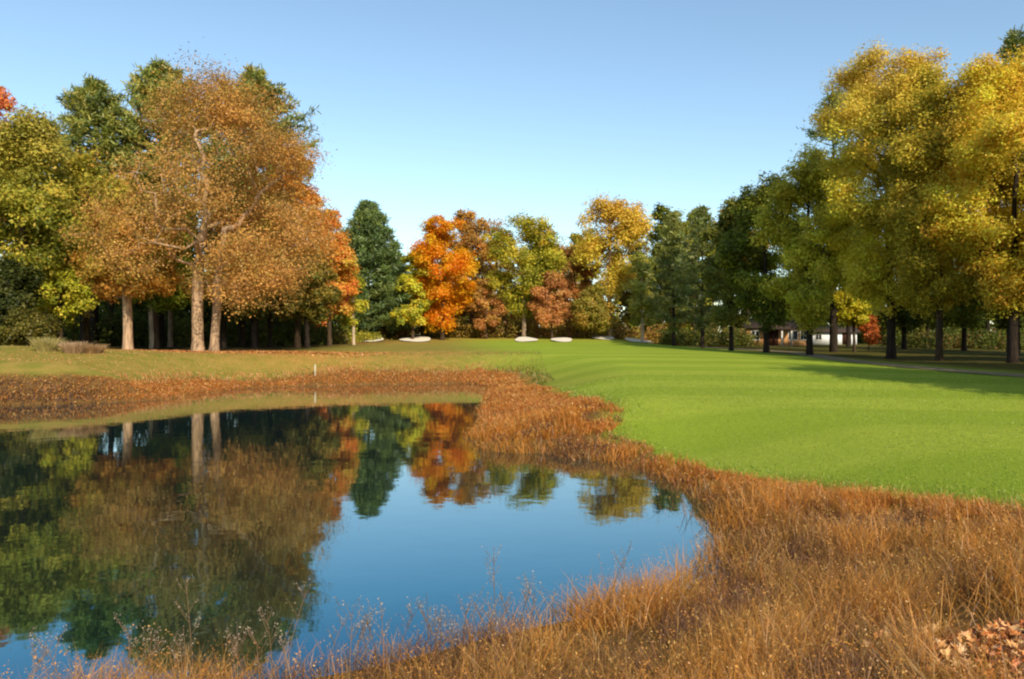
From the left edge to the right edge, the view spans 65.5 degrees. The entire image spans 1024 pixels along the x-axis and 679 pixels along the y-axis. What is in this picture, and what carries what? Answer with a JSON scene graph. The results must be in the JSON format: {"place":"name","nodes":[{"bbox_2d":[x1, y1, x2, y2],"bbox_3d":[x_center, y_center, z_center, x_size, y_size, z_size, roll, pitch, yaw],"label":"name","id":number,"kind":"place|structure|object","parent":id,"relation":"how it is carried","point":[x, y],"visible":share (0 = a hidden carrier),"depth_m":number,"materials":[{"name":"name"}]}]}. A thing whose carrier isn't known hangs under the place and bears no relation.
{"place":"outdoors","nodes":[
{"label":"outdoors","id":0,"kind":"place"},
{"bbox_2d":[0,345,553,384],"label":"rough grass","id":1,"kind":"structure","parent":0,"point":[525,375],"depth_m":45.87,"materials":[{"name":"green plant"}]},
{"bbox_2d":[0,384,735,678],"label":"water","id":2,"kind":"structure","parent":0,"point":[241,506],"depth_m":11.13,"materials":[{"name":"blue liquid"}]},
{"bbox_2d":[0,336,1023,678],"bbox_3d":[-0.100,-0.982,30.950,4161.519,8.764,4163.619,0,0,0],"label":"ground","id":3,"kind":"structure","parent":0,"point":[574,362],"depth_m":21.65,"materials":[{"name":"green plant"}]},
{"bbox_2d":[0,85,21,224],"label":"autumn tree","id":4,"kind":"object","parent":3,"relation":"on","point":[5,101],"visible":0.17,"depth_m":77.94,"materials":[{"name":"red plant"}]},
{"bbox_2d":[0,303,61,345],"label":"olive shrub","id":5,"kind":"object","parent":3,"relation":"on","point":[32,324],"visible":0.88,"depth_m":50.07,"materials":[{"name":"green plant"}]},
{"bbox_2d":[0,253,68,345],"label":"evergreen shrub","id":6,"kind":"object","parent":3,"relation":"on","point":[21,285],"visible":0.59,"depth_m":54.03,"materials":[{"name":"green plant"}]},
{"bbox_2d":[23,336,70,351],"bbox_3d":[-24.574,0.208,42.035,2.139,0.862,2.117,0,0,0],"label":"straw tuft","id":7,"kind":"object","parent":3,"relation":"on","point":[46,344],"visible":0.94,"depth_m":41.64,"materials":[{"name":"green plant"}]},
{"bbox_2d":[14,180,90,337],"bbox_3d":[-36.553,-5.957,63.778,6.510,14.050,6.495,0,0,-41],"label":"woodland tree","id":8,"kind":"object","parent":3,"relation":"on","point":[39,233],"visible":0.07,"depth_m":60.95,"materials":[{"name":"green plant"}]},
{"bbox_2d":[0,104,106,345],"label":"autumn tree","id":9,"kind":"object","parent":3,"relation":"on","point":[25,152],"visible":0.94,"depth_m":58.76,"materials":[{"name":"yellow plant"}]},
{"bbox_2d":[34,256,99,341],"bbox_3d":[-35.258,-2.894,62.095,5.754,8.001,6.724,0,0,-27],"label":"autumn tree","id":10,"kind":"object","parent":3,"relation":"on","point":[64,298],"visible":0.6,"depth_m":61.08,"materials":[{"name":"yellow plant"}]},
{"bbox_2d":[57,340,96,353],"bbox_3d":[-22.724,0.365,41.539,2.212,0.740,2.068,0,0,0],"label":"straw tuft","id":11,"kind":"object","parent":3,"relation":"on","point":[75,347],"visible":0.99,"depth_m":41.17,"materials":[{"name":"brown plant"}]},
{"bbox_2d":[76,279,101,342],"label":"woodland tree","id":12,"kind":"object","parent":3,"relation":"on","point":[81,318],"depth_m":66.79,"materials":[{"name":"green plant"}]},
{"bbox_2d":[83,343,107,353],"bbox_3d":[-22.164,0.451,41.975,2.145,0.596,1.819,0,0,0],"label":"straw tuft","id":13,"kind":"object","parent":3,"relation":"on","point":[92,348],"visible":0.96,"depth_m":41.68,"materials":[{"name":"brown plant"}]},
{"bbox_2d":[52,145,138,344],"bbox_3d":[-34.790,-7.277,64.731,10.996,16.751,7.864,0,0,22],"label":"autumn tree","id":14,"kind":"object","parent":3,"relation":"on","point":[88,161],"visible":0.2,"depth_m":63.21,"materials":[{"name":"green plant"}]},
{"bbox_2d":[38,72,155,344],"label":"pine tree","id":15,"kind":"object","parent":3,"relation":"on","point":[81,121],"visible":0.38,"depth_m":70.53,"materials":[{"name":"green plant"}]},
{"bbox_2d":[108,179,120,344],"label":"woodland tree","id":16,"kind":"object","parent":3,"relation":"on","point":[111,307],"visible":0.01,"depth_m":77.80,"materials":[{"name":"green plant"}]},
{"bbox_2d":[64,202,188,349],"bbox_3d":[-26.099,-4.075,53.670,7.123,10.342,7.127,0,0,0],"label":"autumn tree","id":17,"kind":"object","parent":3,"relation":"on","point":[107,288],"visible":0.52,"depth_m":52.89,"materials":[{"name":"orange plant"}]},
{"bbox_2d":[111,167,193,348],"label":"woodland tree","id":18,"kind":"object","parent":3,"relation":"on","point":[151,331],"visible":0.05,"depth_m":65.60,"materials":[{"name":"brown plant"}]},
{"bbox_2d":[85,54,226,345],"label":"pine tree","id":19,"kind":"object","parent":3,"relation":"on","point":[148,73],"visible":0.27,"depth_m":72.00,"materials":[{"name":"green plant"}]},
{"bbox_2d":[129,230,205,349],"bbox_3d":[-28.251,-3.989,62.702,7.468,10.214,8.892,0,0,0],"label":"autumn tree","id":20,"kind":"object","parent":3,"relation":"on","point":[157,303],"visible":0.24,"depth_m":62.02,"materials":[{"name":"brown plant"}]},
{"bbox_2d":[167,188,202,346],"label":"woodland tree","id":21,"kind":"object","parent":3,"relation":"on","point":[170,328],"visible":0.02,"depth_m":71.84,"materials":[{"name":"brown plant"}]},
{"bbox_2d":[0,245,391,345],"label":"woodland undergrowth","id":22,"kind":"object","parent":3,"relation":"on","point":[283,331],"visible":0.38,"depth_m":78.67,"materials":[{"name":"green plant"}]},
{"bbox_2d":[50,37,358,350],"bbox_3d":[-20.124,-9.227,55.262,19.164,20.839,17.886,0,0,21],"label":"oak tree","id":23,"kind":"object","parent":3,"relation":"on","point":[264,269],"visible":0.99,"depth_m":52.53,"materials":[{"name":"orange plant"}]},
{"bbox_2d":[193,164,260,347],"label":"woodland tree","id":24,"kind":"object","parent":3,"relation":"on","point":[223,340],"visible":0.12,"depth_m":66.75,"materials":[{"name":"brown plant"}]},
{"bbox_2d":[193,169,269,346],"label":"woodland tree","id":25,"kind":"object","parent":3,"relation":"on","point":[242,336],"visible":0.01,"depth_m":72.73,"materials":[{"name":"brown plant"}]},
{"bbox_2d":[172,62,322,345],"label":"pine tree","id":26,"kind":"object","parent":3,"relation":"on","point":[258,73],"visible":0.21,"depth_m":72.36,"materials":[{"name":"green plant"}]},
{"bbox_2d":[117,349,394,357],"bbox_3d":[-20.437,0.837,54.485,25.423,0.700,10.100,0,0,0],"label":"leaf carpet","id":27,"kind":"object","parent":3,"relation":"on","point":[278,351],"visible":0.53,"depth_m":51.95,"materials":[{"name":"brown plant"}]},
{"bbox_2d":[203,249,309,347],"bbox_3d":[-21.768,-3.292,66.042,7.502,8.668,8.031,0,0,32],"label":"autumn tree","id":28,"kind":"object","parent":3,"relation":"on","point":[254,317],"visible":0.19,"depth_m":64.91,"materials":[{"name":"brown plant"}]},
{"bbox_2d":[240,192,292,346],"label":"woodland tree","id":29,"kind":"object","parent":3,"relation":"on","point":[269,335],"visible":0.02,"depth_m":71.83,"materials":[{"name":"brown plant"}]},
{"bbox_2d":[261,158,340,346],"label":"autumn tree","id":30,"kind":"object","parent":3,"relation":"on","point":[297,342],"visible":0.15,"depth_m":69.73,"materials":[{"name":"orange plant"}]},
{"bbox_2d":[272,247,343,347],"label":"autumn tree","id":31,"kind":"object","parent":3,"relation":"on","point":[315,309],"visible":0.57,"depth_m":67.33,"materials":[{"name":"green plant"}]},
{"bbox_2d":[0,540,631,678],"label":"wispy weeds","id":32,"kind":"object","parent":3,"relation":"on","point":[367,622],"visible":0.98,"depth_m":5.80,"materials":[{"name":"brown plant"}]},
{"bbox_2d":[302,206,362,345],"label":"maple tree","id":33,"kind":"object","parent":3,"relation":"on","point":[348,285],"visible":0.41,"depth_m":76.92,"materials":[{"name":"orange plant"}]},
{"bbox_2d":[339,265,369,344],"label":"autumn tree","id":34,"kind":"object","parent":3,"relation":"on","point":[360,306],"visible":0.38,"depth_m":79.56,"materials":[{"name":"yellow plant"}]},
{"bbox_2d":[331,199,426,334],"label":"pine tree","id":35,"kind":"object","parent":3,"relation":"on","point":[378,257],"visible":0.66,"depth_m":101.59,"materials":[{"name":"green plant"}]},
{"bbox_2d":[389,247,436,338],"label":"autumn tree","id":36,"kind":"object","parent":3,"relation":"on","point":[412,312],"visible":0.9,"depth_m":98.29,"materials":[{"name":"yellow plant"}]},
{"bbox_2d":[399,337,429,341],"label":"sand bunker","id":37,"kind":"object","parent":3,"relation":"on","point":[418,339],"visible":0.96,"depth_m":98.62},
{"bbox_2d":[415,266,446,337],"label":"autumn tree","id":38,"kind":"object","parent":3,"relation":"on","point":[421,327],"visible":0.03,"depth_m":107.73,"materials":[{"name":"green plant"}]},
{"bbox_2d":[404,214,480,339],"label":"maple tree","id":39,"kind":"object","parent":3,"relation":"on","point":[437,245],"visible":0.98,"depth_m":99.45,"materials":[{"name":"orange plant"}]},
{"bbox_2d":[438,246,482,322],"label":"autumn tree","id":40,"kind":"object","parent":3,"relation":"on","point":[465,316],"visible":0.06,"depth_m":125.10,"materials":[{"name":"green plant"}]},
{"bbox_2d":[437,206,506,326],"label":"autumn tree","id":41,"kind":"object","parent":3,"relation":"on","point":[470,234],"visible":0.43,"depth_m":110.93,"materials":[{"name":"brown plant"}]},
{"bbox_2d":[468,278,508,338],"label":"autumn tree","id":42,"kind":"object","parent":3,"relation":"on","point":[484,320],"visible":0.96,"depth_m":103.36,"materials":[{"name":"brown plant"}]},
{"bbox_2d":[474,234,517,333],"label":"autumn tree","id":43,"kind":"object","parent":3,"relation":"on","point":[508,264],"visible":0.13,"depth_m":121.36,"materials":[{"name":"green plant"}]},
{"bbox_2d":[0,367,1023,678],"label":"sedge","id":44,"kind":"object","parent":3,"relation":"on","point":[842,549],"visible":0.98,"depth_m":6.91,"materials":[{"name":"brown plant"}]},
{"bbox_2d":[477,208,569,336],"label":"autumn tree","id":45,"kind":"object","parent":3,"relation":"on","point":[538,254],"visible":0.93,"depth_m":102.36,"materials":[{"name":"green plant"}]},
{"bbox_2d":[515,337,537,340],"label":"sand bunker","id":46,"kind":"object","parent":3,"relation":"on","point":[525,339],"visible":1,"depth_m":98.65},
{"bbox_2d":[366,270,735,343],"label":"brush","id":47,"kind":"object","parent":3,"relation":"on","point":[511,327],"visible":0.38,"depth_m":108.03,"materials":[{"name":"green plant"}]},
{"bbox_2d":[526,269,576,338],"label":"autumn tree","id":48,"kind":"object","parent":3,"relation":"on","point":[553,310],"visible":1,"depth_m":100.87,"materials":[{"name":"brown plant"}]},
{"bbox_2d":[551,338,571,341],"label":"sand bunker","id":49,"kind":"object","parent":3,"relation":"on","point":[563,339],"visible":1,"depth_m":98.09},
{"bbox_2d":[546,242,580,322],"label":"autumn tree","id":50,"kind":"object","parent":3,"relation":"on","point":[566,270],"visible":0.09,"depth_m":121.73,"materials":[{"name":"yellow plant"}]},
{"bbox_2d":[558,243,603,336],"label":"autumn tree","id":51,"kind":"object","parent":3,"relation":"on","point":[585,274],"visible":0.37,"depth_m":108.96,"materials":[{"name":"green plant"}]},
{"bbox_2d":[566,227,601,330],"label":"autumn tree","id":52,"kind":"object","parent":3,"relation":"on","point":[573,236],"visible":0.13,"depth_m":125.35,"materials":[{"name":"yellow plant"}]},
{"bbox_2d":[569,283,617,338],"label":"autumn tree","id":53,"kind":"object","parent":3,"relation":"on","point":[592,316],"visible":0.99,"depth_m":101.05,"materials":[{"name":"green plant"}]},
{"bbox_2d":[592,336,613,339],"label":"sand bunker","id":54,"kind":"object","parent":3,"relation":"on","point":[606,337],"visible":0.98,"depth_m":103.01},
{"bbox_2d":[565,190,660,336],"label":"autumn tree","id":55,"kind":"object","parent":3,"relation":"on","point":[629,228],"visible":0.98,"depth_m":103.91,"materials":[{"name":"yellow plant"}]},
{"bbox_2d":[598,240,649,337],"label":"autumn tree","id":56,"kind":"object","parent":3,"relation":"on","point":[624,293],"visible":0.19,"depth_m":122.71,"materials":[{"name":"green plant"}]},
{"bbox_2d":[625,338,651,341],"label":"sand bunker","id":57,"kind":"object","parent":3,"relation":"on","point":[634,339],"visible":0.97,"depth_m":102.03},
{"bbox_2d":[620,251,666,342],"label":"autumn tree","id":58,"kind":"object","parent":3,"relation":"on","point":[642,265],"visible":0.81,"depth_m":100.29,"materials":[{"name":"green plant"}]},
{"bbox_2d":[638,202,685,328],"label":"tree","id":59,"kind":"object","parent":3,"relation":"on","point":[659,211],"visible":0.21,"depth_m":112.45,"materials":[{"name":"green plant"}]},
{"bbox_2d":[643,210,700,345],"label":"pine tree","id":60,"kind":"object","parent":3,"relation":"on","point":[676,233],"visible":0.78,"depth_m":92.60,"materials":[{"name":"green plant"}]},
{"bbox_2d":[665,221,700,326],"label":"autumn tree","id":61,"kind":"object","parent":3,"relation":"on","point":[680,277],"visible":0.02,"depth_m":125.24,"materials":[{"name":"green plant"}]},
{"bbox_2d":[667,202,723,347],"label":"pine tree","id":62,"kind":"object","parent":3,"relation":"on","point":[701,217],"visible":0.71,"depth_m":85.64,"materials":[{"name":"green plant"}]},
{"bbox_2d":[675,208,716,333],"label":"autumn tree","id":63,"kind":"object","parent":3,"relation":"on","point":[686,223],"visible":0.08,"depth_m":113.37,"materials":[{"name":"green plant"}]},
{"bbox_2d":[713,206,736,332],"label":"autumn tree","id":64,"kind":"object","parent":3,"relation":"on","point":[716,250],"visible":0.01,"depth_m":117.82,"materials":[{"name":"green plant"}]},
{"bbox_2d":[691,192,773,350],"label":"autumn tree","id":65,"kind":"object","parent":3,"relation":"on","point":[726,313],"visible":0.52,"depth_m":75.66,"materials":[{"name":"green plant"}]},
{"bbox_2d":[710,170,806,352],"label":"autumn tree","id":66,"kind":"object","parent":3,"relation":"on","point":[745,276],"visible":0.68,"depth_m":69.52,"materials":[{"name":"green plant"}]},
{"bbox_2d":[733,319,805,345],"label":"tan house","id":67,"kind":"structure","parent":3,"relation":"on","point":[789,336],"depth_m":101.00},
{"bbox_2d":[751,330,759,339],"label":"window","id":68,"kind":"structure","parent":67,"relation":"in","point":[755,332],"depth_m":100.98,"materials":[{"name":"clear glass"}]},
{"bbox_2d":[769,330,777,344],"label":"door","id":69,"kind":"structure","parent":67,"relation":"in","point":[773,337],"depth_m":100.96,"materials":[{"name":"brown wood"}]},
{"bbox_2d":[788,330,797,339],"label":"window","id":70,"kind":"structure","parent":67,"relation":"in","point":[794,332],"depth_m":100.98,"materials":[{"name":"clear glass"}]},
{"bbox_2d":[800,330,805,339],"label":"window","id":71,"kind":"structure","parent":67,"relation":"in","point":[802,337],"depth_m":100.98,"materials":[{"name":"grey glass"}]},
{"bbox_2d":[767,245,813,318],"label":"woodland tree","id":72,"kind":"object","parent":3,"relation":"on","point":[786,267],"visible":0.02,"depth_m":109.86,"materials":[{"name":"green plant"}]},
{"bbox_2d":[746,142,863,354],"bbox_3d":[23.385,-6.925,61.560,8.944,16.909,9.064,0,0,0],"label":"autumn tree","id":73,"kind":"object","parent":3,"relation":"on","point":[807,298],"visible":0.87,"depth_m":61.23,"materials":[{"name":"green plant"}]},
{"bbox_2d":[781,89,873,351],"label":"tree","id":74,"kind":"object","parent":3,"relation":"on","point":[833,339],"visible":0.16,"depth_m":71.73,"materials":[{"name":"green plant"}]},
{"bbox_2d":[813,326,860,344],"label":"white shed","id":75,"kind":"structure","parent":3,"relation":"on","point":[822,338],"depth_m":110.00,"materials":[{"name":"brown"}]},
{"bbox_2d":[815,334,821,339],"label":"window","id":76,"kind":"structure","parent":75,"relation":"in","point":[817,337],"depth_m":109.96,"materials":[{"name":"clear glass"}]},
{"bbox_2d":[842,333,850,343],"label":"door","id":77,"kind":"structure","parent":75,"relation":"in","point":[843,334],"depth_m":109.94,"materials":[{"name":"brown wood"}]},
{"bbox_2d":[655,302,1023,349],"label":"shaded brush","id":78,"kind":"object","parent":3,"relation":"on","point":[996,339],"visible":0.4,"depth_m":95.14,"materials":[{"name":"green plant"}]},
{"bbox_2d":[675,612,1023,678],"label":"fallen leaves","id":79,"kind":"object","parent":3,"relation":"on","point":[1008,629],"visible":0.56,"depth_m":4.52,"materials":[{"name":"brown plant"}]},
{"bbox_2d":[828,283,871,351],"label":"autumn tree","id":80,"kind":"object","parent":3,"relation":"on","point":[853,315],"visible":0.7,"depth_m":71.35,"materials":[{"name":"yellow plant"}]},
{"bbox_2d":[818,280,885,345],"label":"woodland tree","id":81,"kind":"object","parent":3,"relation":"on","point":[847,333],"visible":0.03,"depth_m":97.79,"materials":[{"name":"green plant"}]},
{"bbox_2d":[858,314,881,351],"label":"rust shrub","id":82,"kind":"object","parent":3,"relation":"on","point":[871,336],"visible":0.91,"depth_m":73.48,"materials":[{"name":"red plant"}]},
{"bbox_2d":[871,245,943,348],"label":"woodland tree","id":83,"kind":"object","parent":3,"relation":"on","point":[903,320],"visible":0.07,"depth_m":83.21,"materials":[{"name":"green plant"}]},
{"bbox_2d":[803,36,1022,358],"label":"autumn tree","id":84,"kind":"object","parent":3,"relation":"on","point":[866,258],"visible":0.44,"depth_m":52.96,"materials":[{"name":"yellow plant"}]},
{"bbox_2d":[908,316,949,335],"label":"woodland tree","id":85,"kind":"object","parent":3,"relation":"on","point":[927,327],"visible":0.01,"depth_m":107.80,"materials":[{"name":"green plant"}]},
{"bbox_2d":[840,55,1023,360],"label":"autumn tree","id":86,"kind":"object","parent":3,"relation":"on","point":[920,266],"visible":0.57,"depth_m":48.35,"materials":[{"name":"yellow plant"}]},
{"bbox_2d":[911,267,991,350],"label":"woodland tree","id":87,"kind":"object","parent":3,"relation":"on","point":[962,319],"visible":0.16,"depth_m":76.71,"materials":[{"name":"green plant"}]},
{"bbox_2d":[888,44,1023,362],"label":"autumn tree","id":88,"kind":"object","parent":3,"relation":"on","point":[1002,283],"visible":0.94,"depth_m":45.04,"materials":[{"name":"yellow plant"}]},
{"bbox_2d":[969,312,995,334],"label":"woodland tree","id":89,"kind":"object","parent":3,"relation":"on","point":[987,324],"depth_m":103.86,"materials":[{"name":"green plant"}]},
{"bbox_2d":[970,259,1023,351],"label":"woodland tree","id":90,"kind":"object","parent":3,"relation":"on","point":[1002,323],"visible":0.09,"depth_m":71.33,"materials":[{"name":"green plant"}]},
{"bbox_2d":[995,24,1023,354],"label":"pine tree","id":91,"kind":"object","parent":3,"relation":"on","point":[1012,39],"visible":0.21,"depth_m":61.67,"materials":[{"name":"green plant"}]},
{"bbox_2d":[0,0,1023,334],"label":"sky","id":92,"kind":"structure","parent":0,"point":[494,108],"materials":[{"name":"blue"}]},
{"bbox_2d":[547,373,1023,511],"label":"turf grass","id":93,"kind":"structure","parent":0,"point":[562,390],"depth_m":17.76,"materials":[{"name":"green plant"}]},
{"bbox_2d":[648,342,1023,376],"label":"path","id":94,"kind":"structure","parent":0,"point":[905,366],"depth_m":41.71,"materials":[{"name":"grey asphalt"}]}
]}

